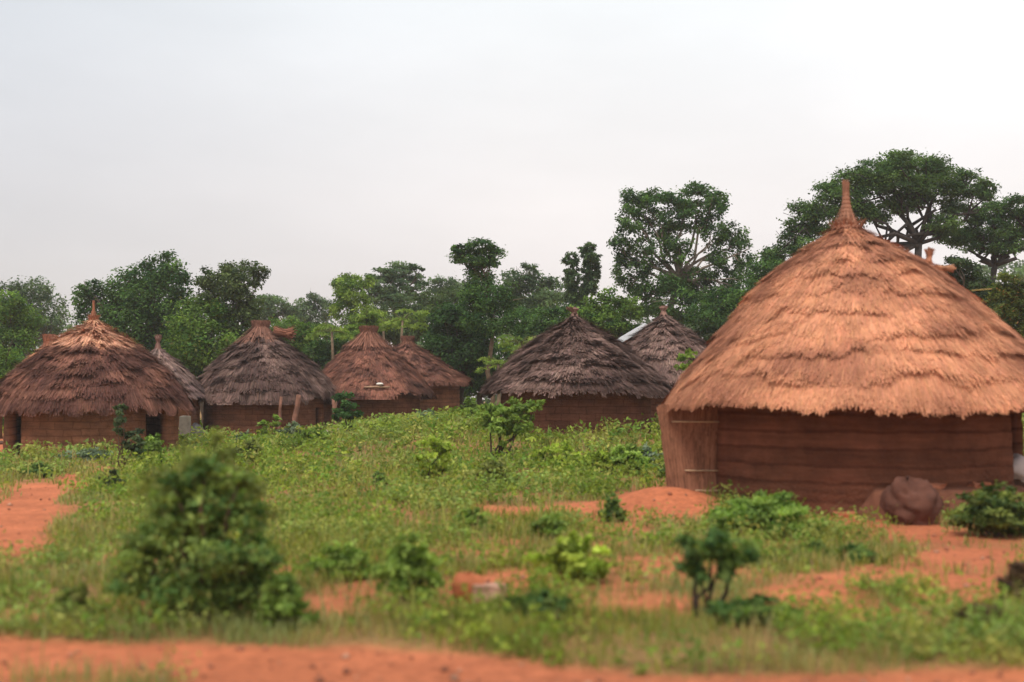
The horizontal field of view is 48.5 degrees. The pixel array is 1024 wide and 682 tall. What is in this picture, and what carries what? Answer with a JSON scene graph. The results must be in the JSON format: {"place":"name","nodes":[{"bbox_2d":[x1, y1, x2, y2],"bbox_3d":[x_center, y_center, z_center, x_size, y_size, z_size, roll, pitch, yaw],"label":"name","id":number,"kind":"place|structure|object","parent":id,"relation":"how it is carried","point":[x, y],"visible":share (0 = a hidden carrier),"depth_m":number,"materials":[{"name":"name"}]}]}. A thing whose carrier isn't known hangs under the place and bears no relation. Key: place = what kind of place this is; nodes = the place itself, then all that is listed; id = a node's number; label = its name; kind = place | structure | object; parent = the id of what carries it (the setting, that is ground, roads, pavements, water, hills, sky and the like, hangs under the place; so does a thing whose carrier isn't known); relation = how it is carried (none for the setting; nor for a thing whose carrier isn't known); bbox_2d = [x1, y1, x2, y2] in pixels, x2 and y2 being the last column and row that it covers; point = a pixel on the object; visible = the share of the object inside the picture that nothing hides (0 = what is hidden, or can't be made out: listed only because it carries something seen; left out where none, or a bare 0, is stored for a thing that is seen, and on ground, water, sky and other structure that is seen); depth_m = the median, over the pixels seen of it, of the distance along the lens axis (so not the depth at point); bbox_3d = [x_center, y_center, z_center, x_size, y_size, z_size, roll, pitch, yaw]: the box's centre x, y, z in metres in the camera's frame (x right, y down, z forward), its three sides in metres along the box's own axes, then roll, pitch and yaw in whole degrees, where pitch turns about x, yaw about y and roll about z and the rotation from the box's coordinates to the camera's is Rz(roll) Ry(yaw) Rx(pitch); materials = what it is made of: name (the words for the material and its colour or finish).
{"place":"outdoors","nodes":[
{"label":"outdoors","id":0,"kind":"place"},
{"bbox_2d":[0,402,1023,681],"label":"ground","id":1,"kind":"structure","parent":0,"point":[252,662],"depth_m":7.66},
{"bbox_2d":[0,340,26,425],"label":"broadleaf tree","id":2,"kind":"object","parent":1,"relation":"on","point":[14,359],"visible":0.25,"depth_m":51.44,"materials":[{"name":"green plant"}]},
{"bbox_2d":[0,289,47,367],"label":"broadleaf tree","id":3,"kind":"object","parent":1,"relation":"on","point":[22,330],"visible":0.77,"depth_m":59.63,"materials":[{"name":"green plant"}]},
{"bbox_2d":[0,275,72,358],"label":"broadleaf tree","id":4,"kind":"object","parent":1,"relation":"on","point":[45,292],"visible":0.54,"depth_m":85.29,"materials":[{"name":"green plant"}]},
{"bbox_2d":[19,460,55,477],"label":"shrub","id":5,"kind":"object","parent":1,"relation":"on","point":[35,467],"visible":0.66,"depth_m":22.93,"materials":[{"name":"green plant"}]},
{"bbox_2d":[23,334,55,360],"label":"thatched hut","id":6,"kind":"object","parent":1,"relation":"on","point":[48,336],"visible":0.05,"depth_m":46.83,"materials":[{"name":"plant"}]},
{"bbox_2d":[43,580,108,618],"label":"shrub","id":7,"kind":"object","parent":1,"relation":"on","point":[78,593],"visible":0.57,"depth_m":8.41,"materials":[{"name":"green plant"}]},
{"bbox_2d":[54,446,113,460],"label":"shrub","id":8,"kind":"object","parent":1,"relation":"on","point":[93,452],"visible":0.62,"depth_m":28.25,"materials":[{"name":"green plant"}]},
{"bbox_2d":[0,300,197,454],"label":"thatched hut","id":9,"kind":"object","parent":1,"relation":"on","point":[74,386],"visible":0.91,"depth_m":31.60,"materials":[{"name":"plant"}]},
{"bbox_2d":[98,467,126,490],"bbox_3d":[-6.639,2.350,18.960,0.495,0.566,0.416,2,-3,-37],"label":"sapling","id":10,"kind":"object","parent":1,"relation":"on","point":[113,472],"visible":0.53,"depth_m":18.91,"materials":[{"name":"green plant"}]},
{"bbox_2d":[112,403,146,468],"bbox_3d":[-8.385,2.141,24.976,0.874,1.568,0.661,0,-3,0],"label":"sapling","id":11,"kind":"object","parent":1,"relation":"on","point":[126,443],"visible":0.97,"depth_m":24.89,"materials":[{"name":"green plant"}]},
{"bbox_2d":[69,249,203,354],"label":"mango tree","id":12,"kind":"object","parent":1,"relation":"on","point":[134,303],"visible":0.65,"depth_m":57.40,"materials":[{"name":"green plant"}]},
{"bbox_2d":[123,433,166,463],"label":"shrub","id":13,"kind":"object","parent":1,"relation":"on","point":[153,443],"visible":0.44,"depth_m":26.73,"materials":[{"name":"green plant"}]},
{"bbox_2d":[149,334,206,430],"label":"thatched hut","id":14,"kind":"object","parent":1,"relation":"on","point":[188,379],"visible":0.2,"depth_m":42.56,"materials":[{"name":"plant"}]},
{"bbox_2d":[179,415,190,435],"bbox_3d":[-11.177,3.058,38.896,0.418,1.021,0.079,0,-3,0],"label":"wooden board","id":15,"kind":"object","parent":1,"relation":"on","point":[185,424],"visible":0.54,"depth_m":38.88,"materials":[{"name":"grey wood"}]},
{"bbox_2d":[148,292,243,424],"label":"broadleaf tree","id":16,"kind":"object","parent":1,"relation":"on","point":[193,330],"visible":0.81,"depth_m":53.37,"materials":[{"name":"green plant"}]},
{"bbox_2d":[101,453,306,623],"bbox_3d":[-2.250,1.470,8.300,1.501,1.316,0.952,0,-3,0],"label":"shrub","id":17,"kind":"object","parent":1,"relation":"on","point":[230,562],"visible":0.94,"depth_m":8.25,"materials":[{"name":"green plant"}]},
{"bbox_2d":[119,426,292,588],"bbox_3d":[-2.419,1.413,8.948,1.227,1.481,0.986,2,-4,-39],"label":"shrub","id":18,"kind":"object","parent":1,"relation":"on","point":[147,484],"visible":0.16,"depth_m":8.87,"materials":[{"name":"green plant"}]},
{"bbox_2d":[210,607,245,626],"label":"shrub","id":19,"kind":"object","parent":1,"relation":"on","point":[236,610],"visible":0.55,"depth_m":8.14,"materials":[{"name":"green plant"}]},
{"bbox_2d":[188,258,270,343],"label":"broadleaf tree","id":20,"kind":"object","parent":1,"relation":"on","point":[234,276],"visible":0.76,"depth_m":54.71,"materials":[{"name":"green plant"}]},
{"bbox_2d":[224,438,266,463],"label":"shrub","id":21,"kind":"object","parent":1,"relation":"on","point":[248,444],"visible":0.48,"depth_m":26.00,"materials":[{"name":"green plant"}]},
{"bbox_2d":[197,320,337,436],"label":"thatched hut","id":22,"kind":"object","parent":1,"relation":"on","point":[254,374],"visible":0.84,"depth_m":43.06,"materials":[{"name":"plant"}]},
{"bbox_2d":[273,325,297,342],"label":"straw bundle","id":23,"kind":"object","parent":22,"relation":"on","point":[287,333],"visible":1,"depth_m":45.11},
{"bbox_2d":[255,414,281,437],"bbox_3d":[-7.678,2.823,35.917,0.918,1.092,0.715,0,-3,0],"label":"sapling","id":24,"kind":"object","parent":1,"relation":"on","point":[273,424],"visible":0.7,"depth_m":35.85,"materials":[{"name":"green plant"}]},
{"bbox_2d":[235,293,309,323],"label":"broadleaf tree","id":25,"kind":"object","parent":1,"relation":"on","point":[284,310],"visible":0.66,"depth_m":98.93,"materials":[{"name":"green plant"}]},
{"bbox_2d":[278,397,282,428],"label":"wooden prop","id":26,"kind":"object","parent":1,"relation":"on","point":[280,409],"visible":0.51,"depth_m":42.00,"materials":[{"name":"brown wood"}]},
{"bbox_2d":[246,572,322,629],"bbox_3d":[-1.628,1.888,8.160,0.480,0.477,0.522,2,-3,-30],"label":"shrub","id":27,"kind":"object","parent":1,"relation":"on","point":[281,596],"visible":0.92,"depth_m":8.09,"materials":[{"name":"green plant"}]},
{"bbox_2d":[276,420,304,438],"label":"shrub","id":28,"kind":"object","parent":1,"relation":"on","point":[292,425],"visible":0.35,"depth_m":35.79,"materials":[{"name":"green plant"}]},
{"bbox_2d":[292,394,300,421],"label":"wooden prop","id":29,"kind":"object","parent":1,"relation":"on","point":[296,409],"visible":0.55,"depth_m":41.98,"materials":[{"name":"brown wood"}]},
{"bbox_2d":[268,314,334,351],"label":"broadleaf tree","id":30,"kind":"object","parent":1,"relation":"on","point":[300,341],"visible":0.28,"depth_m":63.27,"materials":[{"name":"green plant"}]},
{"bbox_2d":[285,288,335,338],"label":"broadleaf tree","id":31,"kind":"object","parent":1,"relation":"on","point":[311,308],"visible":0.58,"depth_m":104.71,"materials":[{"name":"green plant"}]},
{"bbox_2d":[290,424,333,444],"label":"shrub","id":32,"kind":"object","parent":1,"relation":"on","point":[321,434],"visible":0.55,"depth_m":30.68,"materials":[{"name":"green plant"}]},
{"bbox_2d":[299,336,348,370],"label":"broadleaf tree","id":33,"kind":"object","parent":1,"relation":"on","point":[321,356],"visible":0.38,"depth_m":57.09,"materials":[{"name":"green plant"}]},
{"bbox_2d":[304,322,353,359],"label":"papaya plant","id":34,"kind":"object","parent":1,"relation":"on","point":[324,328],"visible":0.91,"depth_m":55.64,"materials":[{"name":"green plant"}]},
{"bbox_2d":[306,540,372,581],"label":"shrub","id":35,"kind":"object","parent":1,"relation":"on","point":[347,557],"visible":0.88,"depth_m":10.19,"materials":[{"name":"green plant"}]},
{"bbox_2d":[331,390,363,430],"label":"shrub","id":36,"kind":"object","parent":1,"relation":"on","point":[348,414],"visible":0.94,"depth_m":39.80,"materials":[{"name":"green plant"}]},
{"bbox_2d":[326,272,378,342],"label":"broadleaf tree","id":37,"kind":"object","parent":1,"relation":"on","point":[346,295],"visible":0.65,"depth_m":65.49,"materials":[{"name":"green plant"}]},
{"bbox_2d":[334,308,379,352],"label":"broadleaf tree","id":38,"kind":"object","parent":1,"relation":"on","point":[366,316],"visible":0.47,"depth_m":59.72,"materials":[{"name":"green plant"}]},
{"bbox_2d":[322,325,436,427],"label":"thatched hut","id":39,"kind":"object","parent":1,"relation":"on","point":[368,356],"visible":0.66,"depth_m":48.30,"materials":[{"name":"plant"}]},
{"bbox_2d":[370,469,388,485],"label":"shrub","id":40,"kind":"object","parent":1,"relation":"on","point":[377,472],"visible":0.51,"depth_m":20.71,"materials":[{"name":"green plant"}]},
{"bbox_2d":[362,260,429,347],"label":"broadleaf tree","id":41,"kind":"object","parent":1,"relation":"on","point":[393,275],"visible":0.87,"depth_m":81.79,"materials":[{"name":"green plant"}]},
{"bbox_2d":[369,308,428,343],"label":"papaya plant","id":42,"kind":"object","parent":1,"relation":"on","point":[418,314],"visible":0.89,"depth_m":61.80,"materials":[{"name":"green plant"}]},
{"bbox_2d":[368,531,445,601],"bbox_3d":[-0.851,1.846,9.195,0.635,0.644,0.619,0,-3,0],"label":"shrub","id":43,"kind":"object","parent":1,"relation":"on","point":[402,556],"visible":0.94,"depth_m":9.12,"materials":[{"name":"green plant"}]},
{"bbox_2d":[371,283,462,345],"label":"broadleaf tree","id":44,"kind":"object","parent":1,"relation":"on","point":[393,336],"visible":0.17,"depth_m":69.72,"materials":[{"name":"green plant"}]},
{"bbox_2d":[393,335,472,413],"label":"thatched hut","id":45,"kind":"object","parent":1,"relation":"on","point":[444,381],"visible":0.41,"depth_m":53.40,"materials":[{"name":"plant"}]},
{"bbox_2d":[411,434,460,483],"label":"shrub","id":46,"kind":"object","parent":1,"relation":"on","point":[441,450],"visible":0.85,"depth_m":20.75,"materials":[{"name":"green plant"}]},
{"bbox_2d":[419,273,464,305],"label":"broadleaf tree","id":47,"kind":"object","parent":1,"relation":"on","point":[438,281],"visible":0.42,"depth_m":93.76,"materials":[{"name":"green plant"}]},
{"bbox_2d":[416,301,501,408],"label":"broadleaf tree","id":48,"kind":"object","parent":1,"relation":"on","point":[450,342],"visible":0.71,"depth_m":54.95,"materials":[{"name":"green plant"}]},
{"bbox_2d":[451,571,486,603],"bbox_3d":[-0.340,1.999,9.093,0.297,0.338,0.244,0,-3,0],"label":"earth clod","id":49,"kind":"object","parent":1,"relation":"on","point":[470,578],"visible":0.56,"depth_m":9.02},
{"bbox_2d":[459,396,479,418],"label":"shrub","id":50,"kind":"object","parent":1,"relation":"on","point":[468,402],"visible":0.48,"depth_m":45.84,"materials":[{"name":"green plant"}]},
{"bbox_2d":[449,506,495,532],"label":"shrub","id":51,"kind":"object","parent":1,"relation":"on","point":[468,514],"visible":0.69,"depth_m":13.77,"materials":[{"name":"green plant"}]},
{"bbox_2d":[444,237,528,405],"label":"broadleaf tree","id":52,"kind":"object","parent":1,"relation":"on","point":[477,292],"visible":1,"depth_m":51.54,"materials":[{"name":"green plant"}]},
{"bbox_2d":[463,342,512,404],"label":"broadleaf tree","id":53,"kind":"object","parent":1,"relation":"on","point":[471,392],"visible":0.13,"depth_m":61.52,"materials":[{"name":"green plant"}]},
{"bbox_2d":[472,583,506,602],"bbox_3d":[-0.185,2.000,9.038,0.286,0.154,0.195,1,-3,-16],"label":"broken block","id":54,"kind":"object","parent":1,"relation":"on","point":[492,588],"depth_m":8.96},
{"bbox_2d":[462,456,520,486],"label":"shrub","id":55,"kind":"object","parent":1,"relation":"on","point":[493,464],"visible":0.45,"depth_m":20.43,"materials":[{"name":"green plant"}]},
{"bbox_2d":[473,356,509,404],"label":"papaya plant","id":56,"kind":"object","parent":1,"relation":"on","point":[493,361],"visible":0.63,"depth_m":49.86,"materials":[{"name":"green plant"}]},
{"bbox_2d":[0,474,1015,681],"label":"pebbles","id":57,"kind":"object","parent":1,"relation":"on","point":[346,670],"visible":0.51,"depth_m":7.18,"materials":[{"name":"stone"}]},
{"bbox_2d":[477,396,544,457],"bbox_3d":[-0.003,2.046,26.003,1.593,1.583,0.973,0,-3,0],"label":"shrub","id":58,"kind":"object","parent":1,"relation":"on","point":[509,419],"visible":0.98,"depth_m":25.85,"materials":[{"name":"green plant"}]},
{"bbox_2d":[0,404,1023,681],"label":"weeds","id":59,"kind":"object","parent":1,"relation":"on","point":[394,426],"visible":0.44,"depth_m":13.18,"materials":[{"name":"green plant"}]},
{"bbox_2d":[0,410,1023,681],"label":"grass","id":60,"kind":"structure","parent":1,"relation":"on","point":[508,622],"depth_m":9.37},
{"bbox_2d":[1,258,1023,405],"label":"distant woodland","id":61,"kind":"object","parent":1,"relation":"on","point":[1018,268],"visible":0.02,"depth_m":134.76,"materials":[{"name":"green plant"}]},
{"bbox_2d":[496,334,534,353],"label":"papaya plant","id":62,"kind":"object","parent":1,"relation":"on","point":[506,342],"visible":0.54,"depth_m":47.80,"materials":[{"name":"green plant"}]},
{"bbox_2d":[496,261,565,319],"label":"broadleaf tree","id":63,"kind":"object","parent":1,"relation":"on","point":[539,289],"visible":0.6,"depth_m":77.58,"materials":[{"name":"green plant"}]},
{"bbox_2d":[500,587,574,620],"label":"shrub","id":64,"kind":"object","parent":1,"relation":"on","point":[544,595],"visible":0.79,"depth_m":8.33,"materials":[{"name":"green plant"}]},
{"bbox_2d":[505,303,580,345],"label":"broadleaf tree","id":65,"kind":"object","parent":1,"relation":"on","point":[537,324],"visible":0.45,"depth_m":56.38,"materials":[{"name":"green plant"}]},
{"bbox_2d":[524,512,566,539],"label":"shrub","id":66,"kind":"object","parent":1,"relation":"on","point":[551,524],"visible":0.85,"depth_m":13.03,"materials":[{"name":"green plant"}]},
{"bbox_2d":[528,439,581,466],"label":"shrub","id":67,"kind":"object","parent":1,"relation":"on","point":[565,447],"visible":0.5,"depth_m":24.85,"materials":[{"name":"green plant"}]},
{"bbox_2d":[520,529,612,582],"bbox_3d":[0.547,1.929,10.128,0.864,0.530,0.648,-3,-4,44],"label":"shrub","id":68,"kind":"object","parent":1,"relation":"on","point":[563,553],"visible":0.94,"depth_m":9.98,"materials":[{"name":"green plant"}]},
{"bbox_2d":[474,307,671,433],"bbox_3d":[1.881,0.957,34.023,6.058,3.984,5.973,0,-3,0],"label":"thatched hut","id":69,"kind":"object","parent":1,"relation":"on","point":[573,368],"visible":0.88,"depth_m":32.05,"materials":[{"name":"plant"}]},
{"bbox_2d":[561,251,587,312],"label":"column tree","id":70,"kind":"object","parent":1,"relation":"on","point":[573,294],"visible":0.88,"depth_m":59.84,"materials":[{"name":"green plant"}]},
{"bbox_2d":[576,241,602,305],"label":"column tree","id":71,"kind":"object","parent":1,"relation":"on","point":[589,256],"visible":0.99,"depth_m":60.03,"materials":[{"name":"green plant"}]},
{"bbox_2d":[575,449,616,471],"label":"shrub","id":72,"kind":"object","parent":1,"relation":"on","point":[602,455],"visible":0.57,"depth_m":23.73,"materials":[{"name":"green plant"}]},
{"bbox_2d":[560,286,644,338],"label":"broadleaf tree","id":73,"kind":"object","parent":1,"relation":"on","point":[618,324],"visible":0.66,"depth_m":53.89,"materials":[{"name":"green plant"}]},
{"bbox_2d":[595,492,627,521],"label":"shrub","id":74,"kind":"object","parent":1,"relation":"on","point":[617,509],"visible":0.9,"depth_m":14.82,"materials":[{"name":"green plant"}]},
{"bbox_2d":[603,442,653,474],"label":"shrub","id":75,"kind":"object","parent":1,"relation":"on","point":[629,451],"visible":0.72,"depth_m":23.78,"materials":[{"name":"green plant"}]},
{"bbox_2d":[618,323,647,341],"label":"metal roof house","id":76,"kind":"structure","parent":1,"relation":"on","point":[625,336],"depth_m":47.91,"materials":[{"name":"silver metal"}]},
{"bbox_2d":[620,441,664,467],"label":"shrub","id":77,"kind":"object","parent":1,"relation":"on","point":[646,448],"visible":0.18,"depth_m":24.74,"materials":[{"name":"green plant"}]},
{"bbox_2d":[624,305,710,422],"bbox_3d":[5.481,0.989,41.019,6.288,4.572,6.377,0,-3,0],"label":"thatched hut","id":78,"kind":"object","parent":1,"relation":"on","point":[662,340],"visible":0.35,"depth_m":39.56,"materials":[{"name":"plant"}]},
{"bbox_2d":[606,180,758,326],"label":"broadleaf tree","id":79,"kind":"object","parent":1,"relation":"on","point":[682,285],"visible":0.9,"depth_m":59.96,"materials":[{"name":"green plant"}]},
{"bbox_2d":[673,347,697,375],"bbox_3d":[4.584,1.431,29.972,0.662,2.542,0.522,0,-3,0],"label":"sapling","id":80,"kind":"object","parent":1,"relation":"on","point":[683,357],"visible":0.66,"depth_m":29.96,"materials":[{"name":"green plant"}]},
{"bbox_2d":[656,404,718,496],"bbox_3d":[2.731,1.735,17.632,1.018,1.512,0.221,-1,-3,19],"label":"straw screen","id":81,"kind":"object","parent":1,"relation":"on","point":[689,441],"visible":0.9,"depth_m":17.58,"materials":[{"name":"brown plant"}]},
{"bbox_2d":[671,526,763,617],"bbox_3d":[1.530,1.731,8.424,0.657,0.746,0.440,1,-3,-13],"label":"sapling","id":82,"kind":"object","parent":1,"relation":"on","point":[717,545],"visible":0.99,"depth_m":8.37,"materials":[{"name":"green plant"}]},
{"bbox_2d":[679,253,783,343],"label":"broadleaf tree","id":83,"kind":"object","parent":1,"relation":"on","point":[715,316],"visible":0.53,"depth_m":53.80,"materials":[{"name":"green plant"}]},
{"bbox_2d":[701,591,802,625],"bbox_3d":[1.719,1.948,8.164,0.695,0.278,0.551,0,-3,0],"label":"shrub","id":84,"kind":"object","parent":1,"relation":"on","point":[757,598],"visible":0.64,"depth_m":8.08,"materials":[{"name":"green plant"}]},
{"bbox_2d":[702,489,831,538],"bbox_3d":[2.992,2.047,13.301,1.554,0.631,1.241,0,-3,0],"label":"shrub","id":85,"kind":"object","parent":1,"relation":"on","point":[762,506],"visible":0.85,"depth_m":13.12,"materials":[{"name":"green plant"}]},
{"bbox_2d":[799,539,831,554],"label":"shrub","id":86,"kind":"object","parent":1,"relation":"on","point":[817,543],"visible":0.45,"depth_m":11.47,"materials":[{"name":"green plant"}]},
{"bbox_2d":[662,179,1023,520],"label":"thatched hut","id":87,"kind":"object","parent":1,"relation":"on","point":[846,362],"visible":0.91,"depth_m":15.92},
{"bbox_2d":[924,247,935,263],"bbox_3d":[6.645,-1.349,18.097,0.187,0.294,0.197,-1,-3,26],"label":"straw bundle","id":88,"kind":"object","parent":87,"relation":"on","point":[929,251],"visible":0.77,"depth_m":18.05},
{"bbox_2d":[935,264,955,272],"bbox_3d":[6.874,-1.154,18.080,0.328,0.148,0.150,0,-3,0],"label":"straw bundle","id":89,"kind":"object","parent":87,"relation":"on","point":[950,268],"visible":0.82,"depth_m":18.03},
{"bbox_2d":[832,511,856,518],"bbox_3d":[4.505,2.367,15.416,0.317,0.118,0.176,1,-3,-13],"label":"mud brick","id":90,"kind":"object","parent":1,"relation":"on","point":[845,515],"visible":0.52,"depth_m":15.35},
{"bbox_2d":[830,541,886,562],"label":"shrub","id":91,"kind":"object","parent":1,"relation":"on","point":[860,547],"visible":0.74,"depth_m":11.14,"materials":[{"name":"green plant"}]},
{"bbox_2d":[755,147,1001,268],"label":"spreading tree","id":92,"kind":"object","parent":1,"relation":"on","point":[926,181],"visible":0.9,"depth_m":55.02,"materials":[{"name":"green plant"}]},
{"bbox_2d":[880,475,943,525],"bbox_3d":[5.167,2.141,14.746,0.779,0.816,0.644,-2,-3,35],"label":"earth lump","id":93,"kind":"object","parent":1,"relation":"on","point":[906,500],"visible":0.81,"depth_m":14.55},
{"bbox_2d":[927,192,1023,307],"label":"spreading tree","id":94,"kind":"object","parent":1,"relation":"on","point":[975,235],"visible":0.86,"depth_m":56.88,"materials":[{"name":"green plant"}]},
{"bbox_2d":[967,481,991,487],"bbox_3d":[6.428,1.993,15.654,0.284,0.118,0.174,1,-3,-17],"label":"mud brick","id":95,"kind":"object","parent":1,"relation":"on","point":[973,484],"visible":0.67,"depth_m":15.62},
{"bbox_2d":[941,254,1019,327],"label":"broadleaf tree","id":96,"kind":"object","parent":1,"relation":"on","point":[970,280],"visible":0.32,"depth_m":43.99,"materials":[{"name":"green plant"}]},
{"bbox_2d":[949,601,1011,634],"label":"shrub","id":97,"kind":"object","parent":1,"relation":"on","point":[961,614],"visible":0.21,"depth_m":7.85,"materials":[{"name":"green plant"}]},
{"bbox_2d":[943,480,1023,536],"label":"shrub","id":98,"kind":"object","parent":1,"relation":"on","point":[998,512],"visible":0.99,"depth_m":13.27,"materials":[{"name":"green plant"}]},
{"bbox_2d":[980,272,1023,421],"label":"broadleaf tree","id":99,"kind":"object","parent":1,"relation":"on","point":[1010,292],"visible":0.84,"depth_m":34.10,"materials":[{"name":"green plant"}]},
{"bbox_2d":[996,560,1023,602],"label":"rock","id":100,"kind":"object","parent":1,"relation":"on","point":[1016,568],"visible":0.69,"depth_m":8.86,"materials":[{"name":"brown stone"}]},
{"bbox_2d":[1014,479,1023,486],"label":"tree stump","id":101,"kind":"object","parent":1,"relation":"on","point":[1018,482],"visible":0.1,"depth_m":16.59,"materials":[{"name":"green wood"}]},
{"bbox_2d":[1013,454,1023,481],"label":"cloth sack","id":102,"kind":"object","parent":101,"relation":"on","point":[1018,463],"visible":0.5,"depth_m":16.53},
{"bbox_2d":[0,0,1023,399],"label":"sky","id":103,"kind":"structure","parent":0,"point":[312,142],"materials":[{"name":"white"}]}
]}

